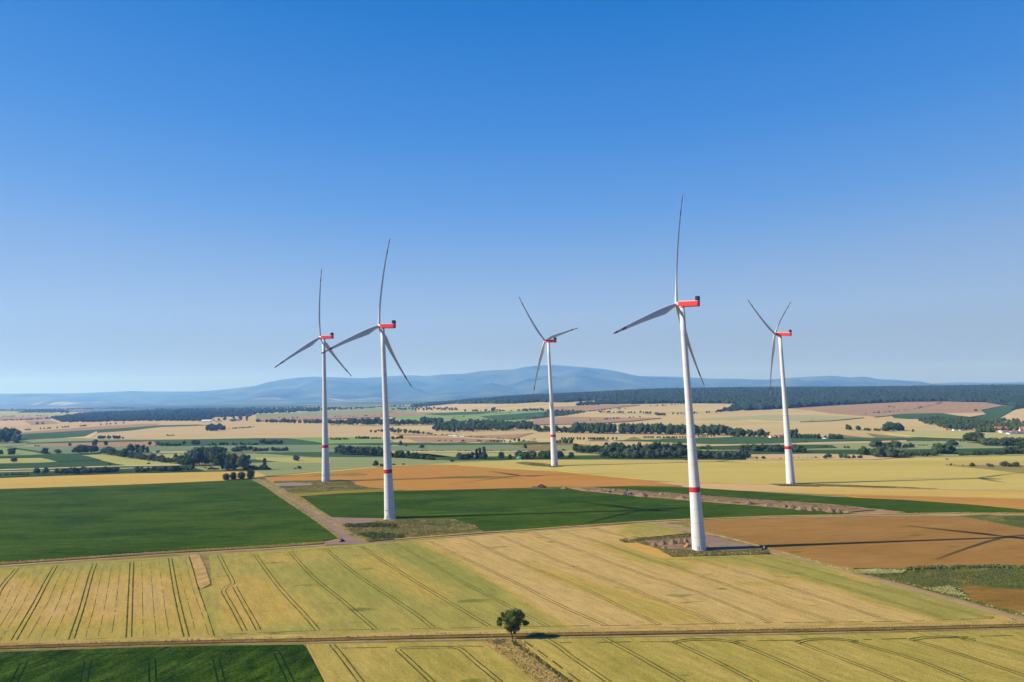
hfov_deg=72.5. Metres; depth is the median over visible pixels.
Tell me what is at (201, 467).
meadow
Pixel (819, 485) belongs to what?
rough ground
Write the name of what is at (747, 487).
stubble field
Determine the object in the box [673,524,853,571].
grass verge
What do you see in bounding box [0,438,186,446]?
pale field
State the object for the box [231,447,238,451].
bush
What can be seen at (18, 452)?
meadow
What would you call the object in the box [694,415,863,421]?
pale green field
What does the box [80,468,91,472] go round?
bush
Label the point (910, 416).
teal field
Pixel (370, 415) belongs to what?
fallow field
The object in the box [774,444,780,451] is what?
broadleaf tree
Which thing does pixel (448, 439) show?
stubble field
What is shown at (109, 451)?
broadleaf tree
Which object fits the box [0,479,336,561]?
beet field
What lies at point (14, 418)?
fallow field
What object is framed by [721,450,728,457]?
broadleaf tree
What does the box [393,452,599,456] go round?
yellow green field
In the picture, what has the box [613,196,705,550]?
wind turbine
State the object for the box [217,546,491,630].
wheel tracks
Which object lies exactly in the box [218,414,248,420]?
woodland
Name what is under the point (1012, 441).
broadleaf tree
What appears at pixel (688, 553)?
weeds
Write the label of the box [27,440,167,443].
green strip
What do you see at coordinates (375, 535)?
weeds
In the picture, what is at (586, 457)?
beet field
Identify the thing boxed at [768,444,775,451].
broadleaf tree
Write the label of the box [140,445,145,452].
tall tree
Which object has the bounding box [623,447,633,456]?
broadleaf tree
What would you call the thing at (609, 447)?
broadleaf tree
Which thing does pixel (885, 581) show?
farm track
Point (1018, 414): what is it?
striped stubble
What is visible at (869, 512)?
dirt strip
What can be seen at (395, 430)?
copse
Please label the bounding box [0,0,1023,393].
sky
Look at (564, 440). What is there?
roadside trees
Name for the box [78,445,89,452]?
broadleaf tree
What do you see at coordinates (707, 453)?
broadleaf tree
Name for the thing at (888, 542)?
brown field
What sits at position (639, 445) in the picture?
tall tree
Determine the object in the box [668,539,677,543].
soil heap
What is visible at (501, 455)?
broadleaf tree
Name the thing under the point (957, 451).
dark strip
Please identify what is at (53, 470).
cream path
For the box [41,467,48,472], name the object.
broadleaf tree
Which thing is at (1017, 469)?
olive field
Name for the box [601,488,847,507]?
weeds
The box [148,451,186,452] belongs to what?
stubble strip
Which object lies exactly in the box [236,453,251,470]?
broadleaf tree
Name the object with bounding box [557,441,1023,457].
pale green field
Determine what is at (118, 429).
beet field
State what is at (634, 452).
broadleaf tree
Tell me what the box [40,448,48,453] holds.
tall tree
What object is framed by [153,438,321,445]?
beet field
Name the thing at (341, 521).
gravel pad
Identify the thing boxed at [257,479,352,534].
grass verge
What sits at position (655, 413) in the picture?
bushes
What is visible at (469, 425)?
woodland
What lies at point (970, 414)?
stubble strip
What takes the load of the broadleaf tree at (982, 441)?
on the pale green field at (960, 445)
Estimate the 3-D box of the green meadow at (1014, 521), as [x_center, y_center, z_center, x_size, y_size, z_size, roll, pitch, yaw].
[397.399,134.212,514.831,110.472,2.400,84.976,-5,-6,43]
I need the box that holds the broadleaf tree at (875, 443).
[871,439,880,447]
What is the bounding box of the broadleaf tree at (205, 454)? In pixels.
[202,446,212,465]
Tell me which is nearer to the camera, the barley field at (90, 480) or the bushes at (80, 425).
the barley field at (90, 480)
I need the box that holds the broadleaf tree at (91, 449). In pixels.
[87,445,95,452]
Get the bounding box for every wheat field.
[0,555,213,641]
[199,524,1012,635]
[267,456,1023,490]
[307,641,535,681]
[522,630,1023,681]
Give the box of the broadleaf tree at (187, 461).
[184,457,195,465]
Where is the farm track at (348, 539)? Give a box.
[251,478,395,544]
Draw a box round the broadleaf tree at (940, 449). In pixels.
[936,445,945,452]
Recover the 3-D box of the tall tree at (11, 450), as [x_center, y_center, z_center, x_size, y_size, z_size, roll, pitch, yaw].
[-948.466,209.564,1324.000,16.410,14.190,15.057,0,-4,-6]
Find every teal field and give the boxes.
[430,411,499,414]
[481,411,585,420]
[892,413,974,418]
[975,406,1013,420]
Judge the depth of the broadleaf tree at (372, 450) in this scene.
1163.89 m
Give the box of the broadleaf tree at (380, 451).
[376,447,383,454]
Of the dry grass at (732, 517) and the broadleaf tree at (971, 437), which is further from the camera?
the broadleaf tree at (971, 437)
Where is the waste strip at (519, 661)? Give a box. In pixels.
[483,639,571,681]
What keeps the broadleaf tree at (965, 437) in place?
on the pale green field at (960, 445)
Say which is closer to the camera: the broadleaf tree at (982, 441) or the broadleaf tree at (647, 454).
the broadleaf tree at (647, 454)
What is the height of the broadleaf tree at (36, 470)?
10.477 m
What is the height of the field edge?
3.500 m
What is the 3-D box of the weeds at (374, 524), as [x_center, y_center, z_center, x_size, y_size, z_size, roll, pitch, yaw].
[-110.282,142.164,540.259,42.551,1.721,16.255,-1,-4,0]
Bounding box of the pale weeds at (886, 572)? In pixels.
[853,569,907,573]
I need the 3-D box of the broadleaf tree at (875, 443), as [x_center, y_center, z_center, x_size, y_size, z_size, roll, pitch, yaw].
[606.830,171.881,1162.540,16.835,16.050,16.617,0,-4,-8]
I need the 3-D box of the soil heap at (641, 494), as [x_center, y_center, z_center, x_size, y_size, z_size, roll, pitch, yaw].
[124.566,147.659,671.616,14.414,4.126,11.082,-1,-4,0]
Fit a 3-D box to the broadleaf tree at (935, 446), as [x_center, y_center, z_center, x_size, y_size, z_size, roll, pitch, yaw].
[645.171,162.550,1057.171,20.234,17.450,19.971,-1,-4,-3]
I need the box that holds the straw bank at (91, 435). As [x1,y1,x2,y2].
[85,431,96,437]
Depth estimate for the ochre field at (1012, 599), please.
332.50 m
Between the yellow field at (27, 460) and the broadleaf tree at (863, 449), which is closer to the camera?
the broadleaf tree at (863, 449)
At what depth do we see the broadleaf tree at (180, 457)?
1052.57 m
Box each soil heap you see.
[636,492,647,496]
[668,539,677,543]
[675,495,686,498]
[795,506,807,509]
[826,507,834,512]
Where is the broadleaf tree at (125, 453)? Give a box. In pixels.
[120,450,130,456]
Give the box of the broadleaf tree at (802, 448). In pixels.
[799,445,806,451]
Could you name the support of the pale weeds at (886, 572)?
on the scrub ground at (964, 579)
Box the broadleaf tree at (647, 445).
[643,443,650,448]
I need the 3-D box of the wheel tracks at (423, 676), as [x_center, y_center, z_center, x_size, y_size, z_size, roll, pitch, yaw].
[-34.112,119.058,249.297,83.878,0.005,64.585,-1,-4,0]
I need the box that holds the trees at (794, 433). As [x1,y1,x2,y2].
[586,428,963,449]
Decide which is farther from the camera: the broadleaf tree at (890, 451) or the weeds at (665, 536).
the broadleaf tree at (890, 451)
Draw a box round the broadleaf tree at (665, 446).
[662,443,672,449]
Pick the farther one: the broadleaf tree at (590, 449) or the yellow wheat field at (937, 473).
the broadleaf tree at (590, 449)
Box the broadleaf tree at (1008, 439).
[999,437,1011,446]
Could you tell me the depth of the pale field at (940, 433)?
1479.11 m
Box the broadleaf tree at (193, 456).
[188,447,202,465]
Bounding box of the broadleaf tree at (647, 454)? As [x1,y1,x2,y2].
[645,449,650,457]
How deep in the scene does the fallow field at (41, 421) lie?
3362.86 m
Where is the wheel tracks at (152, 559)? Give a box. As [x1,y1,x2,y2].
[10,558,213,640]
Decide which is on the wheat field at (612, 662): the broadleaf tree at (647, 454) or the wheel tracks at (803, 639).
the wheel tracks at (803, 639)
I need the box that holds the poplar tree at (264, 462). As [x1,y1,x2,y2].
[262,458,266,469]
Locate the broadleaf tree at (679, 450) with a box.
[676,448,682,456]
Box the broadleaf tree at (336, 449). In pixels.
[334,444,344,453]
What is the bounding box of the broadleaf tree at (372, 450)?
[368,446,376,454]
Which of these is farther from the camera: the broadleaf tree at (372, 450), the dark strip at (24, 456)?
the dark strip at (24, 456)
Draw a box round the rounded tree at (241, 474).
[237,471,245,478]
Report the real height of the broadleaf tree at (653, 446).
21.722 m
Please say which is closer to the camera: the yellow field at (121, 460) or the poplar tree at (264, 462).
the poplar tree at (264, 462)
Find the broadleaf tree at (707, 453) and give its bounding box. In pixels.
[704,449,710,456]
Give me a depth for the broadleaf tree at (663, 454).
1040.53 m
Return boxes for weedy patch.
[305,473,366,476]
[433,476,511,478]
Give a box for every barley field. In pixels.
[0,471,266,489]
[265,465,681,490]
[845,495,1023,508]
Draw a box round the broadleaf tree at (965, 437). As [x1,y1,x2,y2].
[963,432,969,440]
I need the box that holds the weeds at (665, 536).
[634,533,690,541]
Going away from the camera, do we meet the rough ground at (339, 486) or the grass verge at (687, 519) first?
the grass verge at (687, 519)
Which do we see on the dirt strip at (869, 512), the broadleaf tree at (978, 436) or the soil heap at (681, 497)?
the soil heap at (681, 497)
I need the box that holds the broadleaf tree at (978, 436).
[973,431,984,438]
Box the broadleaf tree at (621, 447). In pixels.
[617,442,625,451]
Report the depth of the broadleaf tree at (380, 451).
1158.40 m
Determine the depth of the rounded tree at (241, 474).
865.00 m
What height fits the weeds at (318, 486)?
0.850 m
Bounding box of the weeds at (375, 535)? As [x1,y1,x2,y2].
[358,532,403,539]
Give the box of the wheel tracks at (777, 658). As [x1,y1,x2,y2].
[524,635,1023,681]
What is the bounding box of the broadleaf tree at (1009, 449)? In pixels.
[1006,447,1013,453]
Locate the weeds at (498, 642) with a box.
[492,638,504,643]
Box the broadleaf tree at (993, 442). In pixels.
[991,438,998,444]
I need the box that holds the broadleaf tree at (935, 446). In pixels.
[931,443,941,451]
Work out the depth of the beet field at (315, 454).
1199.45 m
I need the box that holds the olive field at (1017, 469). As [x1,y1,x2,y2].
[948,465,1023,473]
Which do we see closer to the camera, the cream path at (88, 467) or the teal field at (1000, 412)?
the cream path at (88, 467)
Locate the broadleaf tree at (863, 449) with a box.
[860,446,867,454]
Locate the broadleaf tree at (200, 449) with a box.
[192,448,203,464]
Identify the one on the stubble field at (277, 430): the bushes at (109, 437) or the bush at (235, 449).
the bushes at (109, 437)
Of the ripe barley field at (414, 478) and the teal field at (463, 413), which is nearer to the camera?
the ripe barley field at (414, 478)
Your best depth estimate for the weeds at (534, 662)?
261.30 m
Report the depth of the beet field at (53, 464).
1094.90 m
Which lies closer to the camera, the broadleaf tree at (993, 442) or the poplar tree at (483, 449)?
the poplar tree at (483, 449)
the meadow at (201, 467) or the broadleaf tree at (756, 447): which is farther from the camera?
the broadleaf tree at (756, 447)
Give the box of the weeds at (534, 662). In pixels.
[487,638,572,681]
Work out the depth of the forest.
4194.49 m
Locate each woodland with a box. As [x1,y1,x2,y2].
[0,406,337,410]
[0,427,21,442]
[2,404,403,421]
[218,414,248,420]
[432,419,533,431]
[918,415,990,429]
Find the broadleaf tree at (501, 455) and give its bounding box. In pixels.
[498,451,504,457]
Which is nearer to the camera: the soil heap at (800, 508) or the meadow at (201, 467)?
the soil heap at (800, 508)
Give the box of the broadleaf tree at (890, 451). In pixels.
[885,447,897,456]
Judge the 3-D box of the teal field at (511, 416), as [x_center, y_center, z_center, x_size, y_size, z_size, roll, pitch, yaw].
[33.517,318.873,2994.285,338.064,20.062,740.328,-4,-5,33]
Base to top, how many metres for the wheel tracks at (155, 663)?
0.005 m
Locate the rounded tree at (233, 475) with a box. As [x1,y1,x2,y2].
[230,472,236,478]
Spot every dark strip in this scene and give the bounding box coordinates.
[0,454,95,457]
[329,442,548,444]
[696,444,836,449]
[716,448,1015,453]
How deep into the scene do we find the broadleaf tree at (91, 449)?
1317.16 m
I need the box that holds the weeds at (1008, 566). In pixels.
[905,563,1023,569]
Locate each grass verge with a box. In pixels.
[0,541,322,564]
[0,620,1023,646]
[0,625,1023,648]
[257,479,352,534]
[266,487,341,538]
[395,513,1023,539]
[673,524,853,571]
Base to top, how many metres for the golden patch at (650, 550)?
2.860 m
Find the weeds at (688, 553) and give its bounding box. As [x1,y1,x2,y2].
[663,549,766,555]
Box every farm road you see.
[0,544,325,566]
[0,627,1023,650]
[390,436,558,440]
[395,514,1023,540]
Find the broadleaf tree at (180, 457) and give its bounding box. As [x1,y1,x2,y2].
[176,454,183,464]
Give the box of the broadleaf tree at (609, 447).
[604,444,612,451]
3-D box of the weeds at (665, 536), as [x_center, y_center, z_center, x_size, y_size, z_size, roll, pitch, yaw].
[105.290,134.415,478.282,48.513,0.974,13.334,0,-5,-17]
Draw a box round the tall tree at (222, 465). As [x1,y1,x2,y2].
[219,453,225,468]
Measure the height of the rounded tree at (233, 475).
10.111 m
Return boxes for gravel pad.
[275,482,312,486]
[323,518,377,525]
[705,535,761,549]
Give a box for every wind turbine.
[274,269,351,481]
[321,240,411,519]
[519,297,576,465]
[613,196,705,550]
[748,300,794,483]
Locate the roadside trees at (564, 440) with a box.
[513,435,736,443]
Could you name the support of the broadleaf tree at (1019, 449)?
on the pale green field at (960, 445)
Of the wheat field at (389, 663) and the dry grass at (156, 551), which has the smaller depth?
the wheat field at (389, 663)
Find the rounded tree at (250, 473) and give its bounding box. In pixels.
[246,469,254,478]
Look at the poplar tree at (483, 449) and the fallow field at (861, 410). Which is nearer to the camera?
the poplar tree at (483, 449)
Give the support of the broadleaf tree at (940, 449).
on the pale green field at (960, 445)
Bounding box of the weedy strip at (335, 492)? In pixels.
[291,489,403,496]
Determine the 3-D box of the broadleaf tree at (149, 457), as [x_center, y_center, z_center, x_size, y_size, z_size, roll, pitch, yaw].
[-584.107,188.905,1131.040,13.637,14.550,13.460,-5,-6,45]
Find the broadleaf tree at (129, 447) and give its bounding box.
[126,444,134,450]
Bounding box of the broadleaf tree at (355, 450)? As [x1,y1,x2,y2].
[351,446,359,454]
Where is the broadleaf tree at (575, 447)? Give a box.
[572,443,579,452]
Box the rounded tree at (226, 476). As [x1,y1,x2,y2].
[222,473,229,479]
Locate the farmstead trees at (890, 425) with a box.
[798,421,904,437]
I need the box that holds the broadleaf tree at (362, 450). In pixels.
[359,446,369,454]
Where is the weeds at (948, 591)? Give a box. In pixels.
[923,586,965,595]
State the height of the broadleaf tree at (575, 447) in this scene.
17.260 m
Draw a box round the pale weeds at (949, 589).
[924,586,968,594]
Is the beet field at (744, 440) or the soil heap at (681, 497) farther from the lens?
the beet field at (744, 440)
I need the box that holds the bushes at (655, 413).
[279,402,941,441]
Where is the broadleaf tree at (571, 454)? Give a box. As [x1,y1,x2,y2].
[567,452,574,457]
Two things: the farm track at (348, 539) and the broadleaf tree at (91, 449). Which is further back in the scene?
the broadleaf tree at (91, 449)
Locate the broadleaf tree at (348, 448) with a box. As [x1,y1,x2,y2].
[342,445,354,452]
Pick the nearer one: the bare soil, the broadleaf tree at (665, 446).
the bare soil
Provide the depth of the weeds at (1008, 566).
386.01 m
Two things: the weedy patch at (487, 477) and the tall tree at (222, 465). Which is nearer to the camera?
the weedy patch at (487, 477)
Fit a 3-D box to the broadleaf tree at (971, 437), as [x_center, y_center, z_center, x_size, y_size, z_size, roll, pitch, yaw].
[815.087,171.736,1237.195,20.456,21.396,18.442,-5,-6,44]
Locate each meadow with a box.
[0,447,40,455]
[187,465,226,470]
[290,437,393,443]
[962,515,1023,527]
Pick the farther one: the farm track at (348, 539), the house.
the house
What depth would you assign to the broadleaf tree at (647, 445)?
1112.50 m
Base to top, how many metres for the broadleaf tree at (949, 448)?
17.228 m
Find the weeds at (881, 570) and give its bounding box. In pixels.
[855,568,905,573]
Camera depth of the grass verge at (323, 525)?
606.45 m
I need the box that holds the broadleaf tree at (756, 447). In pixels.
[752,444,758,450]
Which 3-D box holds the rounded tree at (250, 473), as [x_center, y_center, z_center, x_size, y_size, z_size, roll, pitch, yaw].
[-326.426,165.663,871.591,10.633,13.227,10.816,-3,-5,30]
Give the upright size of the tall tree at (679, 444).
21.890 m
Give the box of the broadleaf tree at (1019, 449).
[1013,445,1023,453]
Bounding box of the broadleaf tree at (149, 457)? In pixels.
[147,453,155,460]
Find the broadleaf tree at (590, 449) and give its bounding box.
[586,446,594,452]
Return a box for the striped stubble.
[1001,408,1023,422]
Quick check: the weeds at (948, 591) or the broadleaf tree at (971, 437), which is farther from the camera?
the broadleaf tree at (971, 437)
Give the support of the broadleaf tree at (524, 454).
on the beet field at (586, 457)
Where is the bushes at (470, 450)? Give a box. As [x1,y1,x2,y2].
[405,450,537,450]
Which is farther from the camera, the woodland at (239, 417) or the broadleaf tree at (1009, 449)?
the woodland at (239, 417)
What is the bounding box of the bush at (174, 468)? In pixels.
[168,465,179,470]
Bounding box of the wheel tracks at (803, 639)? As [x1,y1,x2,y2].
[672,636,975,643]
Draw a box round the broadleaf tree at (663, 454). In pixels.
[659,450,667,457]
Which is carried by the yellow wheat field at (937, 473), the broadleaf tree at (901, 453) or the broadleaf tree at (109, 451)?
the broadleaf tree at (901, 453)
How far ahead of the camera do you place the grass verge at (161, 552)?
454.85 m
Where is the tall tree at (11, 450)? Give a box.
[7,448,16,454]
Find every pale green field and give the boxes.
[241,454,503,475]
[392,410,546,422]
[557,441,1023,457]
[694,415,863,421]
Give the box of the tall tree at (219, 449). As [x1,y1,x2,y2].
[217,447,223,464]
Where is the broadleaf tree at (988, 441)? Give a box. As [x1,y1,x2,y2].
[985,438,992,445]
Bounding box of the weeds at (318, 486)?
[280,480,358,492]
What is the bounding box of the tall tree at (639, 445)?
[636,442,641,451]
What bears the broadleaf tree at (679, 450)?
on the beet field at (586, 457)
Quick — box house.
[994,426,1007,430]
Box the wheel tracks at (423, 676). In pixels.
[329,644,502,681]
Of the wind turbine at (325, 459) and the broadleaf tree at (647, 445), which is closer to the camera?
the wind turbine at (325, 459)
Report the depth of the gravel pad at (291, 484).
801.48 m
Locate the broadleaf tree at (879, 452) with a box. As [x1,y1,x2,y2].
[873,448,883,455]
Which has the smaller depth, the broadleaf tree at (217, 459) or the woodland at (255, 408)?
the broadleaf tree at (217, 459)
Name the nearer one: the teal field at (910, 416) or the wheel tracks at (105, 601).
the wheel tracks at (105, 601)
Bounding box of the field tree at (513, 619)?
[496,608,528,638]
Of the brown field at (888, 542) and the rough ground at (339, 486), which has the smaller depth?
the brown field at (888, 542)
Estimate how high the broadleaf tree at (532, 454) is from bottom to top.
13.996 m
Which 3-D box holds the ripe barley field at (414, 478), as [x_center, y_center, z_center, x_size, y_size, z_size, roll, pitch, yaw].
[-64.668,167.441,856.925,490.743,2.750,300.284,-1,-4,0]
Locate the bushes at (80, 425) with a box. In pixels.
[25,420,152,429]
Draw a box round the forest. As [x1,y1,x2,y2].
[410,384,1023,409]
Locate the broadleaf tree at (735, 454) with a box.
[730,451,739,458]
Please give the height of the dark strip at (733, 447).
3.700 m
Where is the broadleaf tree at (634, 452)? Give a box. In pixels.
[632,450,640,457]
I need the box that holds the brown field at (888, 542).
[688,516,1023,569]
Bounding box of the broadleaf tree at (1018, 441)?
[1015,437,1023,445]
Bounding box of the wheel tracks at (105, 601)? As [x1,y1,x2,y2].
[0,558,208,640]
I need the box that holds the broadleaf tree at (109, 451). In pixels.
[107,447,114,454]
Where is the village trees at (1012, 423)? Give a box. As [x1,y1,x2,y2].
[975,417,1023,431]
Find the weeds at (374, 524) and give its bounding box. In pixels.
[343,522,396,526]
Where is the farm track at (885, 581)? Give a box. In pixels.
[652,522,1023,619]
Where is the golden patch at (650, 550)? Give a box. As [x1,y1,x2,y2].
[626,543,671,557]
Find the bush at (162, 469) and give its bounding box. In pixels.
[158,466,167,470]
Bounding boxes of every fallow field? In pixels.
[0,417,49,419]
[22,423,159,433]
[25,420,57,424]
[32,442,156,446]
[256,412,447,421]
[532,417,660,424]
[548,405,637,410]
[790,402,1003,417]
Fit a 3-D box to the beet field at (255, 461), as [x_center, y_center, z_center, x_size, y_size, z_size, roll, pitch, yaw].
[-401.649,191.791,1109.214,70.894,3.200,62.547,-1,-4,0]
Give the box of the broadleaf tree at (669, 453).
[666,448,672,456]
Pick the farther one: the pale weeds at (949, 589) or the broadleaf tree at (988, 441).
the broadleaf tree at (988, 441)
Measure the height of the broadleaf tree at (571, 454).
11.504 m
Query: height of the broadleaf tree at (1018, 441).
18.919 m
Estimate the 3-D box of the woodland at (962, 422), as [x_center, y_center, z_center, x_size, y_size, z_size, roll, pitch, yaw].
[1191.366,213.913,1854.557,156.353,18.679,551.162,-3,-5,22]
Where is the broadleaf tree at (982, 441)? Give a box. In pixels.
[979,438,985,444]
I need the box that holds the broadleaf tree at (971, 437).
[967,432,976,442]
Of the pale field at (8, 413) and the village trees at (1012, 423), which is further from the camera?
the pale field at (8, 413)
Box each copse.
[166,423,253,435]
[330,427,511,439]
[391,406,584,418]
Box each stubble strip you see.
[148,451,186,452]
[392,451,575,452]
[945,412,984,416]
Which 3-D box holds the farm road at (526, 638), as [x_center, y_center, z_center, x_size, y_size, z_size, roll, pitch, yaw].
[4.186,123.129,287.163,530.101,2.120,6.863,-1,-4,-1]
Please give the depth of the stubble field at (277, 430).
2152.69 m
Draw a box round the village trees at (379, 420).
[256,416,496,424]
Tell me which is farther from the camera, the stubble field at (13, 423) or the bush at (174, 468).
the stubble field at (13, 423)
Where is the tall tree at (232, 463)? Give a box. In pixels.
[229,454,236,470]
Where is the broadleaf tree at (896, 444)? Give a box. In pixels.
[893,441,899,447]
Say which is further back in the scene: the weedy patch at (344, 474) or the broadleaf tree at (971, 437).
the broadleaf tree at (971, 437)
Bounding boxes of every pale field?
[0,411,73,415]
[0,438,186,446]
[2,444,528,454]
[256,407,415,417]
[885,430,1023,438]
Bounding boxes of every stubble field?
[0,421,29,425]
[0,421,458,442]
[392,433,531,442]
[568,440,906,445]
[660,482,1023,498]
[746,454,903,459]
[763,488,1023,498]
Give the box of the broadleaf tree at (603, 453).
[599,450,607,456]
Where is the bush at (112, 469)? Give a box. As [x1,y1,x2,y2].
[107,467,118,471]
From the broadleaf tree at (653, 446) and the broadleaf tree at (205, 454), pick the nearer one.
the broadleaf tree at (205, 454)
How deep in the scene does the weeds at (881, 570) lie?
381.75 m
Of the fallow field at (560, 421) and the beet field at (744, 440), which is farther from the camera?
the fallow field at (560, 421)
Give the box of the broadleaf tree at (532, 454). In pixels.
[528,450,536,458]
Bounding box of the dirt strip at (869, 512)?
[567,487,905,513]
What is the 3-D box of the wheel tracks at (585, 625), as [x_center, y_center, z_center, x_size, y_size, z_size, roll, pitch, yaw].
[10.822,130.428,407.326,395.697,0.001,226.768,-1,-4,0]
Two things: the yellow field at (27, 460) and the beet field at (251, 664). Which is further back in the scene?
the yellow field at (27, 460)
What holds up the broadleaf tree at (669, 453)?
on the beet field at (586, 457)
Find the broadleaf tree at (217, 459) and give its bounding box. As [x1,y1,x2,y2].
[212,451,226,465]
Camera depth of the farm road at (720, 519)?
545.56 m
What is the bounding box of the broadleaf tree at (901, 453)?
[896,449,906,457]
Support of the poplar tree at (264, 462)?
on the pale green field at (286, 468)
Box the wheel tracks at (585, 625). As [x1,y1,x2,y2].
[218,526,993,633]
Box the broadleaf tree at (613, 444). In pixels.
[610,442,616,452]
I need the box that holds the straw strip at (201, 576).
[190,554,209,588]
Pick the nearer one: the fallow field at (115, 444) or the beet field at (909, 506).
the beet field at (909, 506)
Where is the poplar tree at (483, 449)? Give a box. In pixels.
[482,446,485,458]
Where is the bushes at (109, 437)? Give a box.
[97,435,123,438]
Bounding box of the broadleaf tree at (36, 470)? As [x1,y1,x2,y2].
[33,467,40,473]
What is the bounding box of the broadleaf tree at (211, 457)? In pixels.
[207,447,216,465]
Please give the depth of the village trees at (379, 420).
2481.14 m
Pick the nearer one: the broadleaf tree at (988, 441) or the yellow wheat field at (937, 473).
the yellow wheat field at (937, 473)
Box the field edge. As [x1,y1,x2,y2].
[6,447,42,453]
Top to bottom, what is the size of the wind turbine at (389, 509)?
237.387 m
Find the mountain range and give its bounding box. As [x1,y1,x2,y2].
[0,365,1023,406]
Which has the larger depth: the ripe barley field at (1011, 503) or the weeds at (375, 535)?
the ripe barley field at (1011, 503)
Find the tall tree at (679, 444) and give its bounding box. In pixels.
[675,441,682,448]
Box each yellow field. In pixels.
[0,458,55,463]
[82,454,182,464]
[156,454,183,457]
[256,457,330,462]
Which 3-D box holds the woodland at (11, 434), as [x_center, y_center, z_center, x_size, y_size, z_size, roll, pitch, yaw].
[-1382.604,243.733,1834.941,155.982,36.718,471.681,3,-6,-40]
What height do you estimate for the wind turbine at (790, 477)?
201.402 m
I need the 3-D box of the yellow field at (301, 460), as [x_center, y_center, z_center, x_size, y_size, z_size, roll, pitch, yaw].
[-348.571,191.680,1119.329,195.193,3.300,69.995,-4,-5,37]
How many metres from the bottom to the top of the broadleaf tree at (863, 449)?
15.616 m
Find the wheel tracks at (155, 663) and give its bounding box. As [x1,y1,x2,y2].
[0,650,294,681]
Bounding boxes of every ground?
[0,400,1023,681]
[273,479,382,492]
[343,519,483,541]
[515,462,563,466]
[623,533,769,556]
[773,483,935,488]
[869,568,1023,614]
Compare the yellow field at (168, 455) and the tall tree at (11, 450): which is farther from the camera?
the tall tree at (11, 450)
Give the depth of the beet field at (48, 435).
2073.97 m
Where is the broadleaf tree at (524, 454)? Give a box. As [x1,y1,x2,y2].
[521,451,528,457]
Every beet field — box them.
[0,460,120,468]
[0,465,203,477]
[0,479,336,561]
[0,644,322,681]
[20,430,94,439]
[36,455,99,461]
[95,424,204,432]
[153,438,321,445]
[250,459,275,462]
[257,452,449,460]
[303,488,853,531]
[435,455,745,460]
[597,486,1023,512]
[613,436,962,443]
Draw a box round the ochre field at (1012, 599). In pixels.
[959,586,1023,612]
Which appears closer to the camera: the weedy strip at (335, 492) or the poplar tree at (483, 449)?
the weedy strip at (335, 492)
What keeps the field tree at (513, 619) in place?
on the ground at (772, 428)
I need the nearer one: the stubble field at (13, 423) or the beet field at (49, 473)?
the beet field at (49, 473)
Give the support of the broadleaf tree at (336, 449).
on the beet field at (315, 454)
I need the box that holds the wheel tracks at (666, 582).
[393,528,991,625]
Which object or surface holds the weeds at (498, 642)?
on the waste strip at (519, 661)
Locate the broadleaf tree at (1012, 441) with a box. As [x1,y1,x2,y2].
[1007,438,1015,446]
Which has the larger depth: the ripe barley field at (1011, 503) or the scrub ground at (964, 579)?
the ripe barley field at (1011, 503)
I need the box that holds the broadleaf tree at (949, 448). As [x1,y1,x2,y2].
[945,443,955,452]
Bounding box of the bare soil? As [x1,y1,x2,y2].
[645,535,709,549]
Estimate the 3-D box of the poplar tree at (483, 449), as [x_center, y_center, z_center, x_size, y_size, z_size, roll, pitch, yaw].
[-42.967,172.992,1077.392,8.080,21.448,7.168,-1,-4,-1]
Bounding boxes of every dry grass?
[1,542,323,562]
[2,625,1014,647]
[414,512,968,537]
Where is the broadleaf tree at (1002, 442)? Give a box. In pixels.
[997,438,1008,447]
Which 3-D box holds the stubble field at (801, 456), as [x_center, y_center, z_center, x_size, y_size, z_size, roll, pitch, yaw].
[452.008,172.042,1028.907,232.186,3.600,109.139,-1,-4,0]
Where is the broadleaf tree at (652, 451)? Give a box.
[647,449,656,457]
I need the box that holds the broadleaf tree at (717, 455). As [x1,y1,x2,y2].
[713,452,720,457]
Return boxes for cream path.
[0,464,181,470]
[0,467,150,471]
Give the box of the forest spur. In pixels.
[576,400,1023,411]
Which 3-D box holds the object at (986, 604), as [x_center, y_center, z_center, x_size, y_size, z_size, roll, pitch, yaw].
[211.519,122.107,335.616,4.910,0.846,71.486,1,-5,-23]
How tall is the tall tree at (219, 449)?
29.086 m
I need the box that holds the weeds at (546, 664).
[511,639,570,681]
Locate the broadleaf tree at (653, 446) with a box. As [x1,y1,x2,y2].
[650,442,660,449]
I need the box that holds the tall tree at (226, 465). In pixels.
[223,457,229,470]
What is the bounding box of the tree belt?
[533,421,783,436]
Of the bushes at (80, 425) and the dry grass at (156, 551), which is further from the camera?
the bushes at (80, 425)
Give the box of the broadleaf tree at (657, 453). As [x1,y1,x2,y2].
[654,449,660,457]
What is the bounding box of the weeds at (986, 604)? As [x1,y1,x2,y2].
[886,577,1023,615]

